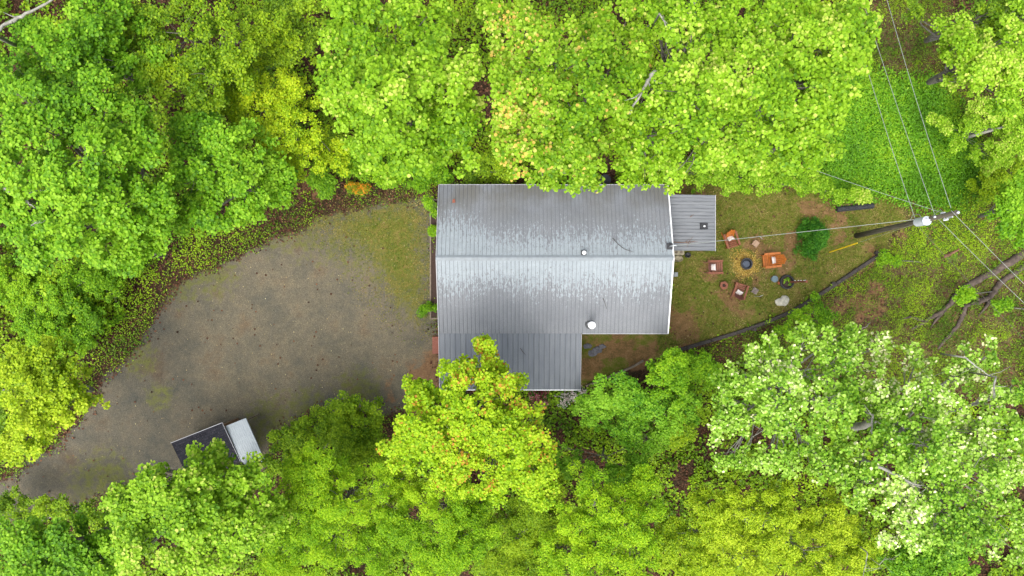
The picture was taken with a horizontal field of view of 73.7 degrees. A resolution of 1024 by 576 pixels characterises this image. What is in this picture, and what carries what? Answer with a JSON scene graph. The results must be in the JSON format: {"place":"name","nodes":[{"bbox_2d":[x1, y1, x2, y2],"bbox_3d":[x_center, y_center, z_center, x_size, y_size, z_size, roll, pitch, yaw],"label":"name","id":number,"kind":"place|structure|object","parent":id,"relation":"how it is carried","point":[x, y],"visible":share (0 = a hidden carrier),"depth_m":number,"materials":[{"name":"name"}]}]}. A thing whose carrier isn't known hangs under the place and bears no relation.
{"place":"outdoors","nodes":[
{"label":"outdoors","id":0,"kind":"place"},
{"bbox_2d":[0,196,438,528],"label":"gravel driveway","id":1,"kind":"structure","parent":0,"point":[351,335],"depth_m":40.00,"materials":[{"name":"grey gravel"}]},
{"bbox_2d":[171,418,240,468],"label":"garden shed","id":2,"kind":"structure","parent":1,"relation":"on","point":[204,437],"depth_m":37.72,"materials":[{"name":"black"}]},
{"bbox_2d":[226,414,275,463],"bbox_3d":[-14.804,8.708,38.937,1.270,2.117,2.752,-22,90,0],"label":"lean to shelter","id":3,"kind":"object","parent":1,"relation":"on","point":[242,437],"visible":0.66,"depth_m":37.93,"materials":[{"name":"white metal"}]},
{"bbox_2d":[416,300,436,318],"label":"shrub","id":4,"kind":"object","parent":1,"relation":"on","point":[422,310],"visible":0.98,"depth_m":39.43,"materials":[{"name":"green plant"}]},
{"bbox_2d":[432,336,438,353],"bbox_3d":[-4.175,3.337,39.920,0.950,0.160,1.000,0,90,0],"label":"step","id":5,"kind":"object","parent":1,"relation":"on","point":[435,347],"visible":0.43,"depth_m":39.84,"materials":[{"name":"red brick"}]},
{"bbox_2d":[74,193,866,468],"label":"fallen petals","id":6,"kind":"object","parent":1,"relation":"on","point":[428,297],"visible":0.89,"depth_m":39.97,"materials":[{"name":"plant"}]},
{"bbox_2d":[0,0,1023,575],"bbox_3d":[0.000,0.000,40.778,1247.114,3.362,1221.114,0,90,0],"label":"forest floor","id":7,"kind":"structure","parent":0,"point":[640,372],"depth_m":40.00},
{"bbox_2d":[0,484,108,536],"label":"shrub","id":8,"kind":"object","parent":7,"relation":"on","point":[7,502],"visible":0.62,"depth_m":37.46,"materials":[{"name":"green plant"}]},
{"bbox_2d":[0,334,110,467],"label":"tree","id":9,"kind":"object","parent":7,"relation":"on","point":[31,378],"visible":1,"depth_m":31.48,"materials":[{"name":"green plant"}]},
{"bbox_2d":[0,254,145,358],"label":"tree","id":10,"kind":"object","parent":7,"relation":"on","point":[93,279],"visible":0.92,"depth_m":38.38,"materials":[{"name":"green plant"}]},
{"bbox_2d":[0,509,158,575],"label":"tree","id":11,"kind":"object","parent":7,"relation":"on","point":[56,550],"visible":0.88,"depth_m":30.69,"materials":[{"name":"green plant"}]},
{"bbox_2d":[0,49,182,278],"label":"tree","id":12,"kind":"object","parent":7,"relation":"on","point":[72,192],"visible":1,"depth_m":28.11,"materials":[{"name":"green plant"}]},
{"bbox_2d":[0,0,182,107],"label":"tree","id":13,"kind":"object","parent":7,"relation":"on","point":[84,35],"visible":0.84,"depth_m":29.92,"materials":[{"name":"green plant"}]},
{"bbox_2d":[104,236,167,276],"bbox_3d":[-20.306,-1.615,36.910,4.508,6.652,2.068,-18,90,0],"label":"shrub","id":14,"kind":"object","parent":7,"relation":"on","point":[113,271],"visible":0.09,"depth_m":34.87,"materials":[{"name":"green plant"}]},
{"bbox_2d":[98,437,297,575],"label":"tree","id":15,"kind":"object","parent":7,"relation":"on","point":[149,496],"visible":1,"depth_m":28.97,"materials":[{"name":"green plant"}]},
{"bbox_2d":[115,0,303,113],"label":"tree","id":16,"kind":"object","parent":7,"relation":"on","point":[227,61],"visible":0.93,"depth_m":30.89,"materials":[{"name":"green plant"}]},
{"bbox_2d":[152,97,298,239],"bbox_3d":[-13.461,-5.780,34.873,6.871,10.641,6.797,0,90,0],"label":"tree","id":17,"kind":"object","parent":7,"relation":"on","point":[261,182],"visible":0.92,"depth_m":30.76,"materials":[{"name":"green plant"}]},
{"bbox_2d":[214,57,355,184],"bbox_3d":[-11.345,-8.052,35.802,5.334,8.636,7.888,-35,90,0],"label":"tree","id":18,"kind":"object","parent":7,"relation":"on","point":[283,101],"visible":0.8,"depth_m":32.66,"materials":[{"name":"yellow plant"}]},
{"bbox_2d":[251,0,329,73],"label":"tree","id":19,"kind":"object","parent":7,"relation":"on","point":[297,10],"visible":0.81,"depth_m":33.39,"materials":[{"name":"green plant"}]},
{"bbox_2d":[305,167,339,199],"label":"shrub","id":20,"kind":"object","parent":7,"relation":"on","point":[325,187],"visible":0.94,"depth_m":38.34,"materials":[{"name":"green plant"}]},
{"bbox_2d":[256,390,392,479],"bbox_3d":[-10.166,8.048,38.102,7.249,4.073,5.033,0,90,0],"label":"tree","id":21,"kind":"object","parent":7,"relation":"on","point":[356,441],"visible":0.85,"depth_m":37.06,"materials":[{"name":"green plant"}]},
{"bbox_2d":[251,436,425,575],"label":"tree","id":22,"kind":"object","parent":7,"relation":"on","point":[312,526],"visible":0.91,"depth_m":32.21,"materials":[{"name":"green plant"}]},
{"bbox_2d":[344,181,371,196],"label":"azalea","id":23,"kind":"object","parent":7,"relation":"on","point":[359,188],"visible":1,"depth_m":39.38,"materials":[{"name":"orange plant"}]},
{"bbox_2d":[336,148,454,193],"bbox_3d":[-6.416,-6.684,37.316,6.810,5.580,2.600,7,90,0],"label":"shrub","id":24,"kind":"object","parent":7,"relation":"on","point":[440,174],"visible":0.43,"depth_m":37.84,"materials":[{"name":"green plant"}]},
{"bbox_2d":[313,0,487,185],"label":"tree","id":25,"kind":"object","parent":7,"relation":"on","point":[396,75],"visible":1,"depth_m":26.88,"materials":[{"name":"green plant"}]},
{"bbox_2d":[430,199,438,318],"bbox_3d":[-4.179,-1.688,39.930,1.258,0.140,7.030,0,90,0],"label":"planting bed","id":26,"kind":"object","parent":7,"relation":"on","point":[433,285],"visible":0.34,"depth_m":39.92,"materials":[{"name":"brown soil"}]},
{"bbox_2d":[421,194,437,218],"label":"shrub","id":27,"kind":"object","parent":26,"relation":"on","point":[429,204],"visible":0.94,"depth_m":35.24,"materials":[{"name":"green plant"}]},
{"bbox_2d":[427,224,436,236],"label":"shrub","id":28,"kind":"object","parent":26,"relation":"on","point":[432,230],"visible":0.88,"depth_m":39.52,"materials":[{"name":"green plant"}]},
{"bbox_2d":[375,475,501,575],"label":"tree","id":29,"kind":"object","parent":7,"relation":"on","point":[456,515],"visible":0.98,"depth_m":31.75,"materials":[{"name":"green plant"}]},
{"bbox_2d":[375,333,561,512],"bbox_3d":[-1.306,5.989,34.662,8.939,11.251,7.459,17,90,0],"label":"tree","id":30,"kind":"object","parent":7,"relation":"on","point":[457,414],"visible":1,"depth_m":30.24,"materials":[{"name":"green plant"}]},
{"bbox_2d":[457,149,520,183],"bbox_3d":[-1.283,-6.641,37.557,3.574,5.078,2.276,0,90,0],"label":"shrub","id":31,"kind":"object","parent":7,"relation":"on","point":[486,159],"visible":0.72,"depth_m":37.54,"materials":[{"name":"green plant"}]},
{"bbox_2d":[0,0,1023,575],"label":"undergrowth","id":32,"kind":"object","parent":7,"relation":"on","point":[588,436],"visible":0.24,"depth_m":39.90,"materials":[{"name":"green plant"}]},
{"bbox_2d":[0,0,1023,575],"bbox_3d":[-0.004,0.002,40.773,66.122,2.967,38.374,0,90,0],"label":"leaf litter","id":33,"kind":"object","parent":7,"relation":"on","point":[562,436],"visible":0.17,"depth_m":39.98,"materials":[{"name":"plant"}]},
{"bbox_2d":[469,473,575,575],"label":"tree","id":34,"kind":"object","parent":7,"relation":"on","point":[527,519],"visible":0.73,"depth_m":34.34,"materials":[{"name":"green plant"}]},
{"bbox_2d":[528,390,550,409],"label":"azalea","id":35,"kind":"object","parent":7,"relation":"on","point":[537,395],"visible":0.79,"depth_m":39.16,"materials":[{"name":"pink plant"}]},
{"bbox_2d":[475,0,653,197],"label":"tree","id":36,"kind":"object","parent":7,"relation":"on","point":[538,102],"visible":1,"depth_m":25.70,"materials":[{"name":"green plant"}]},
{"bbox_2d":[553,385,586,408],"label":"azalea","id":37,"kind":"object","parent":7,"relation":"on","point":[569,397],"visible":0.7,"depth_m":39.78,"materials":[{"name":"white plant"}]},
{"bbox_2d":[436,184,715,389],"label":"house","id":38,"kind":"structure","parent":7,"relation":"on","point":[537,275],"depth_m":36.46,"materials":[{"name":"metal"}]},
{"bbox_2d":[533,460,668,575],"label":"tree","id":39,"kind":"object","parent":7,"relation":"on","point":[601,521],"visible":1,"depth_m":32.24,"materials":[{"name":"green plant"}]},
{"bbox_2d":[600,174,610,183],"bbox_3d":[5.352,-6.195,39.500,0.640,1.000,0.640,0,90,0],"label":"rubbish bin","id":40,"kind":"object","parent":7,"relation":"on","point":[607,180],"visible":0.69,"depth_m":39.04,"materials":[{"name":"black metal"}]},
{"bbox_2d":[551,417,675,488],"bbox_3d":[5.900,9.423,38.904,7.754,4.130,3.602,-10,90,0],"label":"shrub","id":41,"kind":"object","parent":7,"relation":"on","point":[612,469],"visible":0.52,"depth_m":37.46,"materials":[{"name":"green plant"}]},
{"bbox_2d":[569,370,702,463],"bbox_3d":[6.615,6.919,37.625,7.012,6.492,4.608,19,90,0],"label":"tree","id":42,"kind":"object","parent":7,"relation":"on","point":[597,404],"visible":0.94,"depth_m":35.41,"materials":[{"name":"green plant"}]},
{"bbox_2d":[658,397,703,451],"bbox_3d":[8.986,7.165,38.215,2.057,5.540,3.221,30,90,0],"label":"shrub","id":43,"kind":"object","parent":7,"relation":"on","point":[686,436],"visible":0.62,"depth_m":35.79,"materials":[{"name":"green plant"}]},
{"bbox_2d":[645,346,727,410],"bbox_3d":[9.551,4.771,37.633,5.551,6.384,3.614,0,90,0],"label":"tree","id":44,"kind":"object","parent":7,"relation":"on","point":[677,369],"visible":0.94,"depth_m":34.89,"materials":[{"name":"green plant"}]},
{"bbox_2d":[594,0,795,195],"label":"tree","id":45,"kind":"object","parent":7,"relation":"on","point":[670,95],"visible":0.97,"depth_m":25.80,"materials":[{"name":"green plant"}]},
{"bbox_2d":[676,156,828,197],"bbox_3d":[13.059,-6.185,38.491,9.076,3.279,2.343,0,90,0],"label":"shrub","id":46,"kind":"object","parent":7,"relation":"on","point":[725,178],"visible":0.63,"depth_m":37.47,"materials":[{"name":"green plant"}]},
{"bbox_2d":[653,478,899,575],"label":"tree","id":47,"kind":"object","parent":7,"relation":"on","point":[718,518],"visible":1,"depth_m":32.30,"materials":[{"name":"green plant"}]},
{"bbox_2d":[680,251,882,350],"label":"retaining wall","id":48,"kind":"structure","parent":7,"relation":"on","point":[822,292],"depth_m":39.83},
{"bbox_2d":[706,320,897,485],"bbox_3d":[12.629,4.879,34.106,8.821,13.842,7.005,0,90,0],"label":"tree","id":49,"kind":"object","parent":7,"relation":"on","point":[767,415],"visible":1,"depth_m":28.70,"materials":[{"name":"green plant"}]},
{"bbox_2d":[735,0,883,178],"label":"tree","id":50,"kind":"object","parent":7,"relation":"on","point":[837,39],"visible":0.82,"depth_m":26.84,"materials":[{"name":"green plant"}]},
{"bbox_2d":[706,0,1023,404],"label":"bank weeds","id":51,"kind":"object","parent":7,"relation":"on","point":[932,251],"visible":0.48,"depth_m":40.51,"materials":[{"name":"green plant"}]},
{"bbox_2d":[827,334,1023,567],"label":"tree","id":52,"kind":"object","parent":7,"relation":"on","point":[894,418],"visible":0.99,"depth_m":27.89,"materials":[{"name":"green plant"}]},
{"bbox_2d":[877,522,980,575],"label":"tree","id":53,"kind":"object","parent":7,"relation":"on","point":[922,564],"visible":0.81,"depth_m":36.08,"materials":[{"name":"green plant"}]},
{"bbox_2d":[901,0,1023,48],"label":"tree","id":54,"kind":"object","parent":7,"relation":"on","point":[980,9],"visible":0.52,"depth_m":33.50,"materials":[{"name":"green plant"}]},
{"bbox_2d":[964,157,1023,207],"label":"shrub","id":55,"kind":"object","parent":7,"relation":"on","point":[991,181],"visible":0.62,"depth_m":38.42,"materials":[{"name":"green plant"}]},
{"bbox_2d":[990,296,1023,316],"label":"shrub","id":56,"kind":"object","parent":7,"relation":"on","point":[1000,305],"visible":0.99,"depth_m":38.99,"materials":[{"name":"green plant"}]},
{"bbox_2d":[282,177,910,386],"bbox_3d":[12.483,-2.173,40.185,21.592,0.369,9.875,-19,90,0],"label":"lawn","id":57,"kind":"structure","parent":0,"point":[621,351],"depth_m":40.00,"materials":[{"name":"green plant"}]},
{"bbox_2d":[583,343,591,348],"bbox_3d":[4.435,3.398,39.983,0.554,0.095,0.312,0,90,0],"label":"flat stone","id":58,"kind":"object","parent":57,"relation":"on","point":[587,345],"visible":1,"depth_m":39.94,"materials":[{"name":"stone"}]},
{"bbox_2d":[588,350,597,356],"bbox_3d":[4.743,3.825,39.983,0.615,0.095,0.394,0,90,0],"label":"flat stone","id":59,"kind":"object","parent":57,"relation":"on","point":[591,353],"visible":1,"depth_m":39.94,"materials":[{"name":"stone"}]},
{"bbox_2d":[592,346,601,352],"bbox_3d":[4.990,3.616,39.983,0.583,0.095,0.435,19,90,0],"label":"flat stone","id":60,"kind":"object","parent":57,"relation":"on","point":[597,349],"visible":1,"depth_m":39.94,"materials":[{"name":"stone"}]},
{"bbox_2d":[585,360,643,386],"bbox_3d":[6.019,5.025,39.950,3.700,0.200,0.202,-24,90,0],"label":"timber edging","id":61,"kind":"object","parent":57,"relation":"on","point":[628,368],"visible":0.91,"depth_m":39.85,"materials":[{"name":"grey wood"}]},
{"bbox_2d":[674,255,682,261],"bbox_3d":[9.684,-1.706,39.830,0.559,0.340,0.378,0,90,0],"label":"basket","id":62,"kind":"object","parent":57,"relation":"on","point":[678,258],"visible":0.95,"depth_m":39.76,"materials":[{"name":"beige wicker"}]},
{"bbox_2d":[674,251,683,254],"bbox_3d":[9.637,-2.062,39.682,0.620,0.635,0.300,0,90,0],"label":"water heater cabinet","id":63,"kind":"object","parent":57,"relation":"on","point":[678,252],"visible":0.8,"depth_m":39.40,"materials":[{"name":"beige metal"}]},
{"bbox_2d":[703,260,723,273],"bbox_3d":[11.698,-1.207,39.504,1.039,1.010,0.824,-2,90,0],"label":"garden chair","id":64,"kind":"object","parent":57,"relation":"on","point":[717,271],"visible":1,"depth_m":39.43,"materials":[{"name":"brown wood"}]},
{"bbox_2d":[710,264,715,269],"bbox_3d":[11.655,-1.206,39.580,0.334,0.141,0.378,-2,90,38],"label":"pillow","id":65,"kind":"object","parent":64,"relation":"on","point":[713,266],"visible":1,"depth_m":39.49,"materials":[{"name":"fabric"}]},
{"bbox_2d":[719,281,727,289],"bbox_3d":[12.300,-0.150,39.790,0.520,0.420,0.450,-15,90,0],"label":"wooden planter","id":66,"kind":"object","parent":57,"relation":"on","point":[723,285],"visible":1,"depth_m":39.58,"materials":[{"name":"brown wood"}]},
{"bbox_2d":[721,229,740,248],"bbox_3d":[12.685,-2.856,39.508,0.816,1.000,1.029,-18,90,0],"label":"garden chair","id":67,"kind":"object","parent":57,"relation":"on","point":[729,234],"visible":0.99,"depth_m":39.42,"materials":[{"name":"brown wood"}]},
{"bbox_2d":[730,282,748,301],"bbox_3d":[13.186,0.239,39.518,0.801,0.981,1.009,18,90,0],"label":"garden chair","id":68,"kind":"object","parent":57,"relation":"on","point":[738,296],"visible":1,"depth_m":39.49,"materials":[{"name":"red wood"}]},
{"bbox_2d":[729,248,762,283],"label":"wood chips","id":69,"kind":"object","parent":57,"relation":"on","point":[738,264],"visible":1,"depth_m":39.96,"materials":[{"name":"yellow wood"}]},
{"bbox_2d":[740,258,752,269],"bbox_3d":[13.668,-1.384,39.830,0.717,0.341,0.725,0,90,0],"label":"fire pit","id":70,"kind":"object","parent":57,"relation":"on","point":[746,263],"visible":1,"depth_m":39.76,"materials":[{"name":"black metal"}]},
{"bbox_2d":[750,287,758,293],"bbox_3d":[14.122,0.167,39.814,0.318,0.372,0.330,32,90,0],"label":"side table","id":71,"kind":"object","parent":57,"relation":"on","point":[755,289],"visible":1,"depth_m":39.63,"materials":[{"name":"grey wood"}]},
{"bbox_2d":[750,240,759,246],"bbox_3d":[14.137,-2.579,39.782,0.340,0.435,0.340,38,90,0],"label":"side table","id":72,"kind":"object","parent":57,"relation":"on","point":[755,243],"visible":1,"depth_m":39.56,"materials":[{"name":"beige wood"}]},
{"bbox_2d":[761,252,786,268],"bbox_3d":[15.123,-1.613,39.461,1.128,1.096,0.895,-5,90,0],"label":"garden chair","id":73,"kind":"object","parent":57,"relation":"on","point":[768,263],"visible":1,"depth_m":39.40,"materials":[{"name":"orange wood"}]},
{"bbox_2d":[771,276,777,281],"bbox_3d":[15.262,-0.525,39.807,0.390,0.385,0.390,0,90,0],"label":"round stool","id":74,"kind":"object","parent":57,"relation":"on","point":[774,278],"visible":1,"depth_m":39.63,"materials":[{"name":"teal paint"}]},
{"bbox_2d":[775,295,788,305],"bbox_3d":[15.849,0.793,39.878,0.831,0.260,0.623,-35,90,0],"label":"boulder","id":75,"kind":"object","parent":57,"relation":"on","point":[783,300],"visible":1,"depth_m":39.84,"materials":[{"name":"stone"}]},
{"bbox_2d":[779,275,793,288],"bbox_3d":[16.050,-0.356,39.855,0.850,0.271,0.850,0,90,0],"label":"tyre planter","id":76,"kind":"object","parent":57,"relation":"on","point":[784,280],"visible":0.98,"depth_m":39.80,"materials":[{"name":"black rubber"}]},
{"bbox_2d":[789,280,807,282],"bbox_3d":[16.200,-0.370,38.765,0.130,2.470,0.158,0,90,0],"label":"garden post","id":77,"kind":"object","parent":76,"relation":"in","point":[798,281],"visible":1,"depth_m":38.62,"materials":[{"name":"paint"}]},
{"bbox_2d":[792,216,831,261],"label":"evergreen shrub","id":78,"kind":"object","parent":57,"relation":"on","point":[814,243],"visible":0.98,"depth_m":39.16,"materials":[{"name":"green plant"}]},
{"bbox_2d":[835,203,874,211],"bbox_3d":[20.006,-4.688,39.830,2.149,0.316,0.324,-6,90,0],"label":"drain pipe","id":79,"kind":"object","parent":57,"relation":"on","point":[854,207],"visible":0.96,"depth_m":39.70,"materials":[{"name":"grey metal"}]},
{"bbox_2d":[829,209,959,252],"bbox_3d":[19.327,-2.962,35.393,2.163,9.226,0.920,-28,90,0],"label":"utility pole","id":80,"kind":"object","parent":57,"relation":"on","point":[923,221],"visible":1,"depth_m":34.33,"materials":[{"name":"brown wood"}]},
{"bbox_2d":[681,219,913,244],"bbox_3d":[14.118,-2.784,34.450,11.638,1.523,0.028,-6,90,0],"label":"power line","id":81,"kind":"object","parent":80,"relation":"attached to","point":[795,232],"visible":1,"depth_m":34.74,"materials":[{"name":"metal"}]},
{"bbox_2d":[818,171,938,211],"bbox_3d":[16.408,-5.342,33.600,8.676,2.818,0.022,25,90,0],"label":"power line","id":82,"kind":"object","parent":80,"relation":"attached to","point":[880,192],"visible":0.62,"depth_m":33.22,"materials":[{"name":"metal"}]},
{"bbox_2d":[866,65,914,217],"bbox_3d":[17.533,-11.749,33.923,0.028,0.470,17.336,-16,90,0],"label":"power line","id":83,"kind":"object","parent":80,"relation":"attached to","point":[891,147],"visible":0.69,"depth_m":33.96,"materials":[{"name":"metal"}]},
{"bbox_2d":[865,8,934,214],"bbox_3d":[17.515,-11.522,32.547,0.025,0.316,16.972,-18,90,0],"label":"power line","id":84,"kind":"object","parent":80,"relation":"attached to","point":[903,125],"visible":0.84,"depth_m":32.60,"materials":[{"name":"metal"}]},
{"bbox_2d":[887,0,950,207],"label":"power line","id":85,"kind":"object","parent":80,"relation":"attached to","point":[917,104],"visible":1,"depth_m":31.27,"materials":[{"name":"metal"}]},
{"bbox_2d":[918,226,1023,338],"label":"power line","id":86,"kind":"object","parent":80,"relation":"attached to","point":[964,276],"visible":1,"depth_m":34.06,"materials":[{"name":"black metal"}]},
{"bbox_2d":[938,219,1023,302],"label":"power line","id":87,"kind":"object","parent":80,"relation":"attached to","point":[972,253],"visible":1,"depth_m":32.55,"materials":[{"name":"metal"}]},
{"bbox_2d":[957,217,1023,283],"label":"power line","id":88,"kind":"object","parent":80,"relation":"attached to","point":[990,250],"visible":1,"depth_m":31.18,"materials":[{"name":"metal"}]},
{"bbox_2d":[710,0,1023,396],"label":"hillside","id":89,"kind":"structure","parent":0,"point":[841,310],"depth_m":40.65,"materials":[{"name":"green plant"}]},
{"bbox_2d":[752,291,838,366],"bbox_3d":[16.301,2.889,39.746,5.425,2.424,3.002,-39,90,0],"label":"shrub","id":90,"kind":"object","parent":89,"relation":"on","point":[825,317],"visible":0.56,"depth_m":38.99,"materials":[{"name":"green plant"}]},
{"bbox_2d":[814,177,872,204],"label":"shrub","id":91,"kind":"object","parent":89,"relation":"on","point":[858,194],"visible":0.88,"depth_m":38.48,"materials":[{"name":"green plant"}]},
{"bbox_2d":[874,248,921,267],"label":"shrub","id":92,"kind":"object","parent":89,"relation":"on","point":[895,260],"visible":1,"depth_m":39.27,"materials":[{"name":"green plant"}]},
{"bbox_2d":[811,58,988,215],"bbox_3d":[22.387,-8.881,39.740,12.117,0.611,9.405,0,90,0],"label":"ground cover","id":93,"kind":"object","parent":89,"relation":"on","point":[859,155],"visible":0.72,"depth_m":39.80,"materials":[{"name":"green plant"}]},
{"bbox_2d":[944,248,959,257],"bbox_3d":[25.798,-2.040,40.036,1.052,0.218,0.264,-26,90,0],"label":"fallen log","id":94,"kind":"object","parent":89,"relation":"on","point":[950,253],"visible":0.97,"depth_m":39.97,"materials":[{"name":"brown wood"}]},
{"bbox_2d":[900,248,1023,329],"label":"fallen log","id":95,"kind":"object","parent":89,"relation":"on","point":[1013,259],"visible":0.86,"depth_m":40.40,"materials":[{"name":"brown wood"}]},
{"bbox_2d":[925,91,1023,177],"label":"tree","id":96,"kind":"object","parent":89,"relation":"on","point":[996,153],"visible":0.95,"depth_m":37.60,"materials":[{"name":"green plant"}]},
{"bbox_2d":[926,0,1023,118],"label":"tree","id":97,"kind":"object","parent":89,"relation":"on","point":[973,61],"visible":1,"depth_m":31.26,"materials":[{"name":"green plant"}]},
{"bbox_2d":[952,284,999,306],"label":"shrub","id":98,"kind":"object","parent":89,"relation":"on","point":[965,294],"visible":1,"depth_m":39.03,"materials":[{"name":"green plant"}]},
{"bbox_2d":[937,263,1023,348],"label":"fallen log","id":99,"kind":"object","parent":89,"relation":"on","point":[997,287],"visible":0.94,"depth_m":40.68,"materials":[{"name":"brown wood"}]},
{"bbox_2d":[968,126,1003,137],"bbox_3d":[26.668,-8.751,38.317,1.625,1.123,0.200,-13,90,0],"label":"fallen log","id":100,"kind":"object","parent":89,"relation":"on","point":[983,132],"visible":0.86,"depth_m":38.28,"materials":[{"name":"grey wood"}]},
{"bbox_2d":[978,168,1023,249],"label":"tree","id":101,"kind":"object","parent":89,"relation":"on","point":[1009,203],"visible":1,"depth_m":34.52,"materials":[{"name":"green plant"}]}
]}

